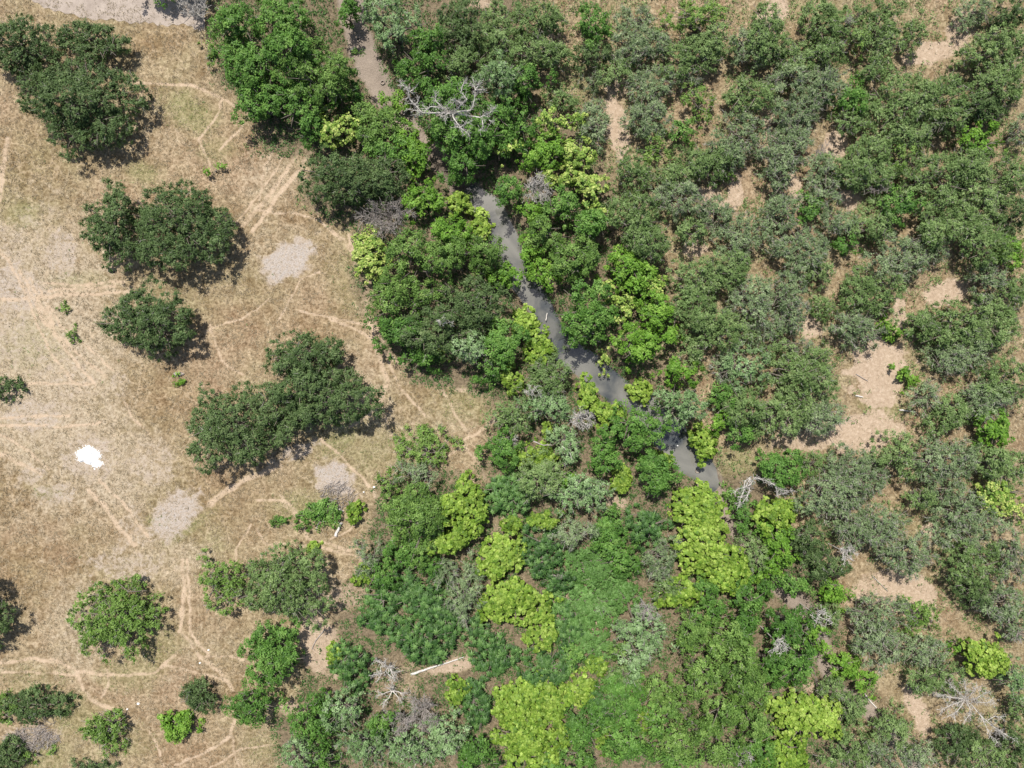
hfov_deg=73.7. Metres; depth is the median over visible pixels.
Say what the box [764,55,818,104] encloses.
thorn tree
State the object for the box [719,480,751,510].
shrub
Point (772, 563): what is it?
shrub
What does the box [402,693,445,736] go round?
dead bush
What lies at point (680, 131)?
shrub
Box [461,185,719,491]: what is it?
creek water
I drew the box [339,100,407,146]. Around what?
leafy tree
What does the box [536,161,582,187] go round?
flowering tree
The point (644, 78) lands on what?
thorn tree
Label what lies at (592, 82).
shrub
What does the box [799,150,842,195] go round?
thorn tree
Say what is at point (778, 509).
broadleaf tree
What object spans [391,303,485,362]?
spreading tree
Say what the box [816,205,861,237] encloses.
thorn tree
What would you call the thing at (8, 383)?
shrub
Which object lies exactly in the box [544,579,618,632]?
creeper mound
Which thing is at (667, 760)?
leafy tree
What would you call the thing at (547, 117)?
flowering tree
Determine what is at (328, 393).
spreading tree
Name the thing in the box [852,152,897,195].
scrub tree
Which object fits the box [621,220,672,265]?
scrub tree
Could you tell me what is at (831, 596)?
bushy tree
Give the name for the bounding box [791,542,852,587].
spreading tree
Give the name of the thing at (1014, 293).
scrub tree
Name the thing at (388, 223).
dead bush
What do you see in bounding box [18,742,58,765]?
shrub
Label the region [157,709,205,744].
shrub
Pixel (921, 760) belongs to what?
thorn tree
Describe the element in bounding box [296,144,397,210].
spreading tree
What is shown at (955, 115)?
scrub tree
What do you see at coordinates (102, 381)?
meadow weeds
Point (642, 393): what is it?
shrub
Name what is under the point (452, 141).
leafy tree
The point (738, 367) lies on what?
silver tree
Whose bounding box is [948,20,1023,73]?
scrub tree
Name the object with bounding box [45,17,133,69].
spreading tree
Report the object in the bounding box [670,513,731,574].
broadleaf tree
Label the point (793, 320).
thorn tree
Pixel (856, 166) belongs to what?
scrub tree
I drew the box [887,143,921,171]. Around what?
feathery tree
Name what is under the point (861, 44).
feathery tree
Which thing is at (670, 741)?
leafy tree
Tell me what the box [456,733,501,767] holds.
leafy tree
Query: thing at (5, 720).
shrub
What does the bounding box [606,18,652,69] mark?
thorn tree
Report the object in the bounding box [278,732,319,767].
silver tree
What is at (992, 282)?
thorn tree
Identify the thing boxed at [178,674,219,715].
shrub
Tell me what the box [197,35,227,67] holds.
shrub
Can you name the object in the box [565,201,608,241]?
leafy tree
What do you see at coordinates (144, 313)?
spreading tree
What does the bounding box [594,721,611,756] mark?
shrub
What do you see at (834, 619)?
scrub tree
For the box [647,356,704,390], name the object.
bushy tree
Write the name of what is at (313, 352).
spreading tree
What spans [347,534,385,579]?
thorn tree
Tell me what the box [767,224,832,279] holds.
thorn tree
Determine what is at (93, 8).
dirt road
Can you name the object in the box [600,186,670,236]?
scrub tree
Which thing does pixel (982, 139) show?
bushy tree
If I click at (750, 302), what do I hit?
thorn tree
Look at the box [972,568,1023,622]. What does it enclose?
thorn tree
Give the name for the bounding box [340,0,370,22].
leafy tree
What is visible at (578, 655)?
shrub
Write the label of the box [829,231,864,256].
shrub
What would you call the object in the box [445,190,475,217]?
shrub
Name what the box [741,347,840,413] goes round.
scrub tree
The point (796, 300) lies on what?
thorn tree
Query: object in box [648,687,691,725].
leafy tree
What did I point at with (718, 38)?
scrub tree
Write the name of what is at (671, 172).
scrub tree
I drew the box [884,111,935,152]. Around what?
scrub tree
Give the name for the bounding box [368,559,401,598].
leafy tree
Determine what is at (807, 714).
broadleaf tree
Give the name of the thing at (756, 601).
leafy tree
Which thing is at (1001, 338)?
scrub tree
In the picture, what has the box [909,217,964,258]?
scrub tree
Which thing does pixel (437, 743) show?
silver tree
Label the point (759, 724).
leafy tree
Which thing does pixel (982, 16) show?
thorn tree
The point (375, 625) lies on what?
palmate shrub
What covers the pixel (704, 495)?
broadleaf tree
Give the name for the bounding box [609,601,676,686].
silver tree
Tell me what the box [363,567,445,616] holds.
palmate shrub
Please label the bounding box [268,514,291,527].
shrub
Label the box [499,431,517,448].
dead tree
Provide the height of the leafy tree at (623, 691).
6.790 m
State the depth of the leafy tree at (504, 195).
103.83 m
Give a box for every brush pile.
[2,725,60,752]
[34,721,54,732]
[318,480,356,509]
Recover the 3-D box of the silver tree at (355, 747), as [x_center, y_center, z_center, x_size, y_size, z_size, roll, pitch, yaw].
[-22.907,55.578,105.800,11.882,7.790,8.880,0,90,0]
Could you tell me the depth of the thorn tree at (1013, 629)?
105.38 m
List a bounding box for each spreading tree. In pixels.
[0,10,68,82]
[0,599,18,648]
[13,48,155,162]
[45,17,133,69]
[75,175,142,273]
[93,273,196,363]
[124,178,238,271]
[180,376,282,476]
[246,379,306,448]
[260,329,349,385]
[265,362,386,430]
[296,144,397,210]
[352,155,412,209]
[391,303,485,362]
[431,0,490,58]
[436,274,512,333]
[568,39,613,72]
[786,517,833,557]
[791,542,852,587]
[931,721,981,767]
[947,569,993,609]
[953,84,1009,126]
[988,0,1023,40]
[991,193,1023,236]
[992,715,1023,767]
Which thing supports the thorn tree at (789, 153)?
on the ground at (300, 258)
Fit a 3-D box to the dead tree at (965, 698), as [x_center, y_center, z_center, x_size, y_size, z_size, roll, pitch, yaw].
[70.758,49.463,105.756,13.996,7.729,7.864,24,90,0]
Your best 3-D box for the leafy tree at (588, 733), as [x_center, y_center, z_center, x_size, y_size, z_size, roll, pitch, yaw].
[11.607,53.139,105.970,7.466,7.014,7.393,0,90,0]
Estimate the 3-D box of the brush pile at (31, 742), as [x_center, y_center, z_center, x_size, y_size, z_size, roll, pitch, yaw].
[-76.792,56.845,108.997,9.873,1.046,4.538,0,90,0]
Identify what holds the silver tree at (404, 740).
on the ground at (300, 258)
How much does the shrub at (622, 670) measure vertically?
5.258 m
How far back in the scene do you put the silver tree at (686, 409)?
103.85 m
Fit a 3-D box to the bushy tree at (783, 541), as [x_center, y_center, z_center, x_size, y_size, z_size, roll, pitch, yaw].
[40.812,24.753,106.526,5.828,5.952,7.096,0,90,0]
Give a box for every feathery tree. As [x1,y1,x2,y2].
[64,572,170,664]
[194,546,247,616]
[654,0,731,32]
[680,81,717,129]
[843,29,871,60]
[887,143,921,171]
[893,593,941,638]
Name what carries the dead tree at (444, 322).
on the ground at (300, 258)
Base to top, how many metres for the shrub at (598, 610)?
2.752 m
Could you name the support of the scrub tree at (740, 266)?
on the ground at (300, 258)
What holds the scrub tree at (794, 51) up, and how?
on the ground at (300, 258)
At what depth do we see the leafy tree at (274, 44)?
101.39 m
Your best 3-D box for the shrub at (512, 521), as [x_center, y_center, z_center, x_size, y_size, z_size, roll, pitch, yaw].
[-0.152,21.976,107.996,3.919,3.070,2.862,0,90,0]
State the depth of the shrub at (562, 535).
105.33 m
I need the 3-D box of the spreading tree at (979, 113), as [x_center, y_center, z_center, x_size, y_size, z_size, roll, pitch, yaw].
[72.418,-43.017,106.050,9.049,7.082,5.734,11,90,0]
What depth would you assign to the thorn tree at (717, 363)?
105.81 m
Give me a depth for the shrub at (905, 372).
107.70 m
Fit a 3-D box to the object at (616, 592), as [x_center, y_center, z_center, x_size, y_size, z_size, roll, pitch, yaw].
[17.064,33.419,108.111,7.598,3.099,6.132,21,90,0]
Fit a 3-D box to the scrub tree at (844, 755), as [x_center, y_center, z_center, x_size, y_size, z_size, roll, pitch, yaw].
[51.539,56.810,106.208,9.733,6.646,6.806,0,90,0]
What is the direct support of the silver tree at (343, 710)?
on the ground at (300, 258)
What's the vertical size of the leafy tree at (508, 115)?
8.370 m
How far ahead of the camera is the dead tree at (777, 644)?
101.58 m
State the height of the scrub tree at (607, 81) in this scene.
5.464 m
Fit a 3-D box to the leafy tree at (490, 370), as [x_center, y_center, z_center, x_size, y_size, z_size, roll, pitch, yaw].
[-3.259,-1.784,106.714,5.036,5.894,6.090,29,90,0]
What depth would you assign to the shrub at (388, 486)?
107.40 m
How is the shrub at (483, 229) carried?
on the ground at (300, 258)
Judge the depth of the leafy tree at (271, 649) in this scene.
104.23 m
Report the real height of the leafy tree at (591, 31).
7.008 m
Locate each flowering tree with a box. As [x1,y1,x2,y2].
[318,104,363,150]
[350,223,391,285]
[491,138,523,167]
[533,105,588,138]
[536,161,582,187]
[562,132,597,175]
[569,170,609,209]
[585,202,613,227]
[973,475,1023,524]
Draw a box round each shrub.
[0,374,28,403]
[0,680,82,731]
[0,688,16,726]
[0,733,29,767]
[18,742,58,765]
[56,300,71,315]
[64,322,81,343]
[70,756,119,767]
[76,706,132,761]
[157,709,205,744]
[172,372,186,386]
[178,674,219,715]
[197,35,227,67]
[203,162,226,176]
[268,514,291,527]
[292,496,342,532]
[306,540,323,555]
[326,640,342,669]
[328,636,375,697]
[345,499,367,525]
[350,562,372,585]
[355,605,406,636]
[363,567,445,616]
[373,463,403,498]
[377,89,409,117]
[384,614,457,665]
[391,423,465,468]
[397,346,445,374]
[404,132,433,162]
[408,565,452,624]
[419,591,461,639]
[429,346,450,363]
[433,557,460,590]
[444,673,472,709]
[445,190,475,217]
[456,610,491,646]
[461,673,495,730]
[466,631,521,677]
[469,206,495,239]
[483,465,533,518]
[499,360,524,395]
[499,515,522,531]
[506,436,559,469]
[512,191,543,226]
[512,638,581,685]
[517,231,544,269]
[517,523,564,581]
[520,621,559,652]
[526,509,564,529]
[527,752,573,767]
[537,512,601,552]
[538,559,577,592]
[539,421,558,440]
[541,79,582,112]
[551,617,590,651]
[554,640,583,672]
[555,603,573,632]
[559,462,584,493]
[564,666,597,709]
[573,372,599,416]
[578,70,614,97]
[584,655,608,677]
[588,685,628,731]
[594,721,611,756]
[595,346,610,377]
[595,597,611,615]
[598,279,618,304]
[605,663,646,691]
[606,630,636,661]
[607,286,640,336]
[609,463,632,493]
[611,3,656,29]
[624,376,653,406]
[624,502,674,553]
[635,709,659,735]
[641,130,671,165]
[646,275,668,294]
[646,560,675,590]
[651,574,685,603]
[654,450,674,473]
[663,116,698,147]
[664,68,701,95]
[687,421,719,468]
[717,156,746,184]
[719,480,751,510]
[735,565,784,588]
[763,548,802,572]
[779,330,814,363]
[800,449,827,478]
[805,182,843,213]
[806,294,839,327]
[812,674,845,710]
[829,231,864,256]
[854,670,878,701]
[873,312,904,342]
[887,363,920,396]
[916,344,971,382]
[946,637,961,654]
[1003,109,1023,146]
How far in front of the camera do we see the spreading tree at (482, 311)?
103.02 m
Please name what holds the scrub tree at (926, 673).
on the ground at (300, 258)
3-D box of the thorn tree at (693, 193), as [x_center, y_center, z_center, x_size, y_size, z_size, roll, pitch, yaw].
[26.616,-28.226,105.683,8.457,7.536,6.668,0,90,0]
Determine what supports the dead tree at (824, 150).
on the ground at (300, 258)
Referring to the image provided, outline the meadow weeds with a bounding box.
[0,101,480,762]
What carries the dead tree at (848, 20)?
on the ground at (300, 258)
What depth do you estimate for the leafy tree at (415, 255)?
102.35 m
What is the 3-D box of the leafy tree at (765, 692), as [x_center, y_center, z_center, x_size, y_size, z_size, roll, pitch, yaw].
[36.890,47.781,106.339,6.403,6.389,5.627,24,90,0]
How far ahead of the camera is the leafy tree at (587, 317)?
103.05 m
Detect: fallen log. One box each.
[334,522,341,536]
[411,657,462,674]
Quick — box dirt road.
[32,0,204,30]
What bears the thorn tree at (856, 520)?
on the ground at (300, 258)
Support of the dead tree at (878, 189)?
on the ground at (300, 258)
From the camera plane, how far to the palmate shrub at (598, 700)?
106.83 m
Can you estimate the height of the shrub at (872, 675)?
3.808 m
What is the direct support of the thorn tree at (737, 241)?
on the ground at (300, 258)
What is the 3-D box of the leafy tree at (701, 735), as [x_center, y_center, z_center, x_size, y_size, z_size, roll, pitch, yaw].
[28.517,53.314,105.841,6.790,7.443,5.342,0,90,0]
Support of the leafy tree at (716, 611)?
on the ground at (300, 258)
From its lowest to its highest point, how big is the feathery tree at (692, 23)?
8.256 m
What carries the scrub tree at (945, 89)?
on the ground at (300, 258)
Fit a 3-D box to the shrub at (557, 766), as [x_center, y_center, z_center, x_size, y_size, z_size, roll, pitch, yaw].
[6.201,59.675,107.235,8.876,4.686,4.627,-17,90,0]
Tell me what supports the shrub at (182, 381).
on the ground at (300, 258)
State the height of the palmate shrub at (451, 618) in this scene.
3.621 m
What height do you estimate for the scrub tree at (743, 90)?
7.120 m
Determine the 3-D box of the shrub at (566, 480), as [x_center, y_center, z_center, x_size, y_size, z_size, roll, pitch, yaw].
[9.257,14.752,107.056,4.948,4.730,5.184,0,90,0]
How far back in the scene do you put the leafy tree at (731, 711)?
103.49 m
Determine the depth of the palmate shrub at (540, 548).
107.04 m
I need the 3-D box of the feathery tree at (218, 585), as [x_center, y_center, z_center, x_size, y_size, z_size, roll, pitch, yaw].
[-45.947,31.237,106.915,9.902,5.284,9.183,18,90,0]
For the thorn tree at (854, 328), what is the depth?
105.58 m
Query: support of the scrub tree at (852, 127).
on the ground at (300, 258)
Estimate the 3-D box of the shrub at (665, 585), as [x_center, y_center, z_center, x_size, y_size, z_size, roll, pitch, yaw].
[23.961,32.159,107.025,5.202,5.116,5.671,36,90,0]
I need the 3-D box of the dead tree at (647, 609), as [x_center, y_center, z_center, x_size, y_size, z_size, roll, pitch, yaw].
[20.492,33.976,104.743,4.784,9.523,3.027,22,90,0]
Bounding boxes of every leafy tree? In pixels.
[153,0,176,9]
[205,2,259,53]
[211,39,269,93]
[219,686,289,728]
[225,67,296,126]
[236,613,306,700]
[250,0,313,51]
[255,25,323,97]
[258,81,337,125]
[271,36,365,110]
[282,702,341,751]
[294,108,329,156]
[305,686,338,714]
[307,744,341,767]
[329,79,364,105]
[333,0,361,34]
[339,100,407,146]
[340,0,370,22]
[360,297,421,361]
[362,132,417,169]
[364,709,403,738]
[365,267,444,316]
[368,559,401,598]
[378,481,448,571]
[379,40,448,93]
[380,227,465,285]
[382,533,443,578]
[406,22,446,68]
[416,75,485,154]
[435,141,480,186]
[440,223,507,276]
[441,105,500,168]
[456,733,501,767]
[469,314,531,368]
[469,355,509,391]
[473,94,526,155]
[474,424,524,473]
[492,174,524,206]
[498,109,539,158]
[499,63,558,116]
[523,214,568,260]
[535,183,593,229]
[549,232,600,285]
[556,745,598,767]
[559,277,621,348]
[563,702,611,751]
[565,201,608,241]
[574,1,615,54]
[586,671,649,734]
[587,429,623,476]
[588,502,639,562]
[598,398,680,452]
[598,539,642,577]
[599,722,663,763]
[604,713,634,759]
[634,439,685,497]
[642,692,675,741]
[644,670,675,706]
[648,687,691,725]
[648,742,704,767]
[654,716,700,765]
[666,655,725,702]
[674,597,722,663]
[677,713,721,748]
[687,692,745,740]
[689,598,735,626]
[692,575,723,604]
[703,613,754,671]
[704,734,752,767]
[705,381,747,413]
[712,644,767,708]
[724,419,758,450]
[724,675,775,712]
[727,574,771,618]
[728,497,757,535]
[731,603,761,651]
[733,720,779,767]
[737,698,769,744]
[750,602,821,653]
[754,447,813,491]
[755,571,786,601]
[756,650,786,690]
[764,636,817,691]
[772,573,816,598]
[794,188,823,225]
[824,71,869,116]
[876,182,929,228]
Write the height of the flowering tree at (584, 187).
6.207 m
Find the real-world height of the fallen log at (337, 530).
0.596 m
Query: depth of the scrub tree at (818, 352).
105.67 m
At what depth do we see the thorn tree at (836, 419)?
104.36 m
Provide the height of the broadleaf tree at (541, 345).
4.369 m
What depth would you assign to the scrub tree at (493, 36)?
104.25 m
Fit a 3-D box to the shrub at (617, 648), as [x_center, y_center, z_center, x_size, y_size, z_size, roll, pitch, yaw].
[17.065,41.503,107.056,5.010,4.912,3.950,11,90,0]
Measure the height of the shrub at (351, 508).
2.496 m
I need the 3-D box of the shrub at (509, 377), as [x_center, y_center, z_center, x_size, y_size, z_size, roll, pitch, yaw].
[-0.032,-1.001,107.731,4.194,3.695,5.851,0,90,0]
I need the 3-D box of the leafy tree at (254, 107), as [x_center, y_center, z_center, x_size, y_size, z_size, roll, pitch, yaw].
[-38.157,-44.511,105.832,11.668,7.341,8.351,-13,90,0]
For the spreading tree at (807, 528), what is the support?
on the ground at (300, 258)
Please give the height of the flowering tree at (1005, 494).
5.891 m
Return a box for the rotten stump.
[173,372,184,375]
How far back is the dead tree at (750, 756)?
104.11 m
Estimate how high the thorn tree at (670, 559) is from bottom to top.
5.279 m
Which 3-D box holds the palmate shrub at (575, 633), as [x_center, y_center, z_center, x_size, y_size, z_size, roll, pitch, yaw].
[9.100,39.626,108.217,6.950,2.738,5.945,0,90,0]
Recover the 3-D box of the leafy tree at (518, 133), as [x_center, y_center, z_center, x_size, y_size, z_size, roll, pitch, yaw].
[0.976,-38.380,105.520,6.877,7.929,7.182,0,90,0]
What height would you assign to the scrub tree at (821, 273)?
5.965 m
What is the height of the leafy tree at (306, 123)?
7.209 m
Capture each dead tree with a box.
[177,0,210,20]
[369,658,399,685]
[375,682,410,707]
[397,77,496,135]
[436,314,453,325]
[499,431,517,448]
[525,384,541,397]
[568,405,596,430]
[636,595,664,621]
[730,741,753,767]
[731,475,796,508]
[760,626,793,656]
[800,603,835,628]
[814,140,830,164]
[827,543,859,568]
[843,13,856,27]
[869,183,891,193]
[933,678,1017,744]
[1002,624,1023,642]
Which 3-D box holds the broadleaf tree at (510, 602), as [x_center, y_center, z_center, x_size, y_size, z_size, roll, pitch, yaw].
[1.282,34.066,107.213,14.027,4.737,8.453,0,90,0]
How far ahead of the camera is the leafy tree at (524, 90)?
105.15 m
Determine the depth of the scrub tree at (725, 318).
104.36 m
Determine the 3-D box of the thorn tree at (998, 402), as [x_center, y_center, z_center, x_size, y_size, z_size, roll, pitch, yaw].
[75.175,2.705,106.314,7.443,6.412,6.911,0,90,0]
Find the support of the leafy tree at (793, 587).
on the ground at (300, 258)
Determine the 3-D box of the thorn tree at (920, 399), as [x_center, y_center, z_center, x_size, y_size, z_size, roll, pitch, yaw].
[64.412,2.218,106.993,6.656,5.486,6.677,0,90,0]
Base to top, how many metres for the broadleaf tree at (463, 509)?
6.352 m
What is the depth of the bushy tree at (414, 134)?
107.02 m
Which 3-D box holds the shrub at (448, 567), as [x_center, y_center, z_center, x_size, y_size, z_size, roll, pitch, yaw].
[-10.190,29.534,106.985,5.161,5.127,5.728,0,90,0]
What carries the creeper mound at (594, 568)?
on the ground at (300, 258)
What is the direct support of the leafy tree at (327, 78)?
on the ground at (300, 258)
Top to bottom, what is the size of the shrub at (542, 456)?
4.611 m
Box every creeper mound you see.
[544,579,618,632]
[558,541,645,592]
[570,621,614,665]
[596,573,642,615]
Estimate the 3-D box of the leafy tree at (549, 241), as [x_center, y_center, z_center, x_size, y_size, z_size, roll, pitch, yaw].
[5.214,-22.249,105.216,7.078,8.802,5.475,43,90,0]
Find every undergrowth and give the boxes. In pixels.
[201,0,856,767]
[211,0,1023,767]
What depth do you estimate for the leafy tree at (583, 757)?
105.52 m
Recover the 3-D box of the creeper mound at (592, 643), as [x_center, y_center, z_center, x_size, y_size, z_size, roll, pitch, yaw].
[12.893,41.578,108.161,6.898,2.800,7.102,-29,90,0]
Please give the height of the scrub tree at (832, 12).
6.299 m
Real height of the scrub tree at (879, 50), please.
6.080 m
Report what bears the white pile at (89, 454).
on the ground at (300, 258)
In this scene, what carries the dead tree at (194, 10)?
on the ground at (300, 258)
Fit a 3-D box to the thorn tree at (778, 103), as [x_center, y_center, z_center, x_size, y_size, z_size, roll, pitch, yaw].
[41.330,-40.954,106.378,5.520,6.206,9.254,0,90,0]
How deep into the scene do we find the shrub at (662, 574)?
106.38 m
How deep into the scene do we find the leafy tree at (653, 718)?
103.68 m
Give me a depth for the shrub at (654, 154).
106.08 m
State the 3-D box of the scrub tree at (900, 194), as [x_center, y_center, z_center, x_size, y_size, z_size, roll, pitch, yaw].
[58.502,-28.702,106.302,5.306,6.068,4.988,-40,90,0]
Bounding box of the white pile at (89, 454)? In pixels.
[75,445,103,469]
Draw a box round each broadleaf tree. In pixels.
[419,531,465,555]
[439,469,489,549]
[474,530,526,580]
[476,575,564,626]
[489,710,576,767]
[491,668,576,728]
[510,303,541,335]
[522,324,557,368]
[580,399,627,428]
[651,571,709,609]
[666,477,730,535]
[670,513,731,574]
[693,542,754,596]
[750,495,802,537]
[754,736,810,767]
[757,682,843,746]
[952,632,1011,678]
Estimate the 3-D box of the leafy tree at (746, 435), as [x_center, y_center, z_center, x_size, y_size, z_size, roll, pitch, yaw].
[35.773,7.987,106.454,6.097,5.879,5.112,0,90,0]
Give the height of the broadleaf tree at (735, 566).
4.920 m
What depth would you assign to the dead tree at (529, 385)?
102.56 m
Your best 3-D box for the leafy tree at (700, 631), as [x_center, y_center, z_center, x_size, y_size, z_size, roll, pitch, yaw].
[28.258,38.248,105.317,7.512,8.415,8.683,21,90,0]
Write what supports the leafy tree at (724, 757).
on the ground at (300, 258)
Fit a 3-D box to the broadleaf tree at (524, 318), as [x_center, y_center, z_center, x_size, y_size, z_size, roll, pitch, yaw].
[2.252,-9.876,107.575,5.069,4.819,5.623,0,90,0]
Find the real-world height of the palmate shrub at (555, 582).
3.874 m
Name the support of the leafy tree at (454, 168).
on the ground at (300, 258)
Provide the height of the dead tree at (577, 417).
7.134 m
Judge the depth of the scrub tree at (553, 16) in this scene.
104.46 m
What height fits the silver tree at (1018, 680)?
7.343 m
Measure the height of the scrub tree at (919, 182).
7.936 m
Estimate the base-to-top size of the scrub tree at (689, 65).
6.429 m
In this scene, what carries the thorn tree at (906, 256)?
on the ground at (300, 258)
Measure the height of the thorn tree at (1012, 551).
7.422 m
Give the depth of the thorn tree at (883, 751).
104.89 m
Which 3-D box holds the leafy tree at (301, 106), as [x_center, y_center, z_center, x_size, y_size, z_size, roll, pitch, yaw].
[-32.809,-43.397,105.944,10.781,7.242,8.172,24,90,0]
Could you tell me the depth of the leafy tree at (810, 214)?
105.37 m
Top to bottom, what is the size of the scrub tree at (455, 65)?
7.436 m
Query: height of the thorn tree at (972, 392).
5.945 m
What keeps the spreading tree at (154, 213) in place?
on the ground at (300, 258)
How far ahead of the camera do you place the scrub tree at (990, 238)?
103.91 m
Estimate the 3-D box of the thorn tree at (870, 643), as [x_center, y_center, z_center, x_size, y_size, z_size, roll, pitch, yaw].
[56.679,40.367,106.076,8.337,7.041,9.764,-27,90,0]
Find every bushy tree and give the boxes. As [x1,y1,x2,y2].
[391,117,420,152]
[397,139,436,182]
[400,177,446,226]
[430,211,474,250]
[484,260,522,289]
[515,127,570,172]
[519,258,564,292]
[592,244,658,293]
[609,321,664,373]
[624,264,660,306]
[637,289,675,334]
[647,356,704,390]
[654,319,685,344]
[704,405,734,436]
[755,521,795,568]
[800,616,833,660]
[817,561,855,612]
[825,643,862,684]
[956,116,1007,159]
[971,407,1015,449]
[990,236,1023,274]
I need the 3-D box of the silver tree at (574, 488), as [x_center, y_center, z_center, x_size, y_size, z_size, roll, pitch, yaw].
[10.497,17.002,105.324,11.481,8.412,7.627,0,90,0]
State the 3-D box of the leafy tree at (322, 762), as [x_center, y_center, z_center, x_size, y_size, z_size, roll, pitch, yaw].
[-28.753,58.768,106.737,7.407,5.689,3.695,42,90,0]
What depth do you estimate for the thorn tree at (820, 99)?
104.94 m
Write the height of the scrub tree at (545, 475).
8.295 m
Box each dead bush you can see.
[353,193,415,238]
[382,706,412,739]
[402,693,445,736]
[522,169,553,203]
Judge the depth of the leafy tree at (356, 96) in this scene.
105.06 m
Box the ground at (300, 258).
[0,0,1023,767]
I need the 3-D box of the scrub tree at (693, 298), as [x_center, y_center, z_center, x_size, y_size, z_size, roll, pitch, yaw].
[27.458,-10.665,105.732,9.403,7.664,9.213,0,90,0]
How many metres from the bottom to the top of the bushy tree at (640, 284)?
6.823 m
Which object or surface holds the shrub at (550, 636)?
on the ground at (300, 258)
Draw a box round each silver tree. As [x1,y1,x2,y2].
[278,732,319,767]
[316,683,372,742]
[327,713,401,767]
[359,0,429,54]
[371,725,440,767]
[411,705,474,764]
[445,324,492,373]
[470,48,529,98]
[515,387,570,422]
[542,423,582,465]
[545,472,615,518]
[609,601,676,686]
[652,386,716,429]
[719,341,773,393]
[994,653,1023,704]
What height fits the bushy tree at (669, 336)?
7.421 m
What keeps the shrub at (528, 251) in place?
on the ground at (300, 258)
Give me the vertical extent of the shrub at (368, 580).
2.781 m
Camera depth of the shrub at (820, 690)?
105.90 m
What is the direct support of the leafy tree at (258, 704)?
on the ground at (300, 258)
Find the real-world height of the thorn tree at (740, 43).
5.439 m
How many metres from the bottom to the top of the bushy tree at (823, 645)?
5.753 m
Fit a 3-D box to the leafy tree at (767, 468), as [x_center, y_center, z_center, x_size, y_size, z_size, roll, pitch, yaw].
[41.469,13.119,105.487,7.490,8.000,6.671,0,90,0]
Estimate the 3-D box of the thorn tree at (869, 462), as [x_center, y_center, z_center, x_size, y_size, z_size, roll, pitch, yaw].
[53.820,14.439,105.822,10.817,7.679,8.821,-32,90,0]
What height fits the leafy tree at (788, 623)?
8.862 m
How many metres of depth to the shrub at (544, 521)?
107.02 m
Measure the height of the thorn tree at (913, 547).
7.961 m
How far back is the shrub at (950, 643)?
107.17 m
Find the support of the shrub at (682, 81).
on the ground at (300, 258)
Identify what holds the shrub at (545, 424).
on the ground at (300, 258)
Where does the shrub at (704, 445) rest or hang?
on the ground at (300, 258)
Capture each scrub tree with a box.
[233,539,336,634]
[434,44,489,84]
[465,0,525,77]
[478,394,538,435]
[503,30,573,73]
[508,345,575,399]
[509,0,569,41]
[514,444,572,506]
[594,54,636,90]
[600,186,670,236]
[614,142,651,197]
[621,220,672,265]
[644,156,693,196]
[655,35,722,80]
[658,285,720,341]
[662,251,730,295]
[668,142,737,188]
[669,334,705,372]
[674,215,711,247]
[680,20,741,63]
[689,304,759,353]
[703,245,752,292]
[720,69,783,118]
[720,385,771,441]
[730,533,771,576]
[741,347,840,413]
[743,0,787,60]
[744,25,790,70]
[748,386,821,441]
[759,331,797,361]
[776,36,826,75]
[796,0,851,52]
[797,336,841,373]
[802,261,834,291]
[804,34,848,71]
[806,602,845,640]
[813,727,872,767]
[819,146,875,194]
[824,108,870,136]
[831,0,909,51]
[833,688,869,728]
[836,264,909,324]
[845,123,892,167]
[845,199,899,249]
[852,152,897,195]
[854,54,901,85]
[855,66,947,143]
[864,30,908,65]
[865,187,908,209]
[865,427,921,482]
[866,697,916,754]
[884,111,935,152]
[888,147,988,199]
[894,18,928,62]
[899,296,998,351]
[899,479,938,509]
[901,307,947,340]
[905,658,967,701]
[909,70,971,122]
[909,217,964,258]
[911,181,986,248]
[912,99,977,145]
[922,392,978,442]
[932,536,1011,596]
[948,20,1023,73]
[949,727,1015,767]
[950,141,999,171]
[950,155,1014,212]
[954,201,1020,273]
[956,291,1023,356]
[958,182,1021,223]
[965,441,1023,495]
[967,54,1023,114]
[970,354,1023,404]
[990,150,1023,194]
[994,264,1023,316]
[1002,691,1023,733]
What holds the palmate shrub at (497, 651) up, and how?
on the ground at (300, 258)
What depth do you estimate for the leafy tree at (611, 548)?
105.61 m
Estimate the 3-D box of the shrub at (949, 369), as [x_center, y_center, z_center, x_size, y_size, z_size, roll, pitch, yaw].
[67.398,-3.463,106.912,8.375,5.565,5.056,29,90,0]
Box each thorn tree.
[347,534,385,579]
[391,459,440,489]
[443,547,487,629]
[575,96,612,155]
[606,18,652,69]
[617,95,676,144]
[625,62,677,108]
[628,20,674,61]
[640,532,682,577]
[642,170,676,210]
[659,178,707,224]
[696,192,738,229]
[701,209,775,261]
[702,127,759,179]
[705,347,739,383]
[716,104,764,162]
[723,274,773,322]
[725,21,773,69]
[733,305,788,346]
[750,127,783,163]
[753,133,806,173]
[754,159,795,198]
[754,267,809,316]
[755,192,805,247]
[761,95,799,147]
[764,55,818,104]
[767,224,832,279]
[767,300,811,339]
[770,112,816,153]
[772,88,822,131]
[791,472,865,528]
[794,59,850,99]
[799,67,850,109]
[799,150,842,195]
[799,388,853,438]
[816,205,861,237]
[819,446,890,502]
[821,440,864,481]
[822,308,891,354]
[827,495,875,557]
[843,589,914,635]
[848,614,901,676]
[852,498,911,551]
[855,728,909,767]
[861,227,951,286]
[873,530,939,581]
[879,737,939,767]
[891,627,952,670]
[902,432,982,484]
[904,378,942,419]
[920,477,984,514]
[923,493,1008,551]
[928,337,992,376]
[949,0,997,32]
[957,377,1002,424]
[963,260,1010,301]
[971,381,1023,423]
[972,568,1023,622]
[986,517,1023,584]
[995,601,1023,642]
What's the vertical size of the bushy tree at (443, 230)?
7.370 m
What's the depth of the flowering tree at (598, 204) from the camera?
104.93 m
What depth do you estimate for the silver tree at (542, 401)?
104.31 m
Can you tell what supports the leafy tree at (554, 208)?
on the ground at (300, 258)

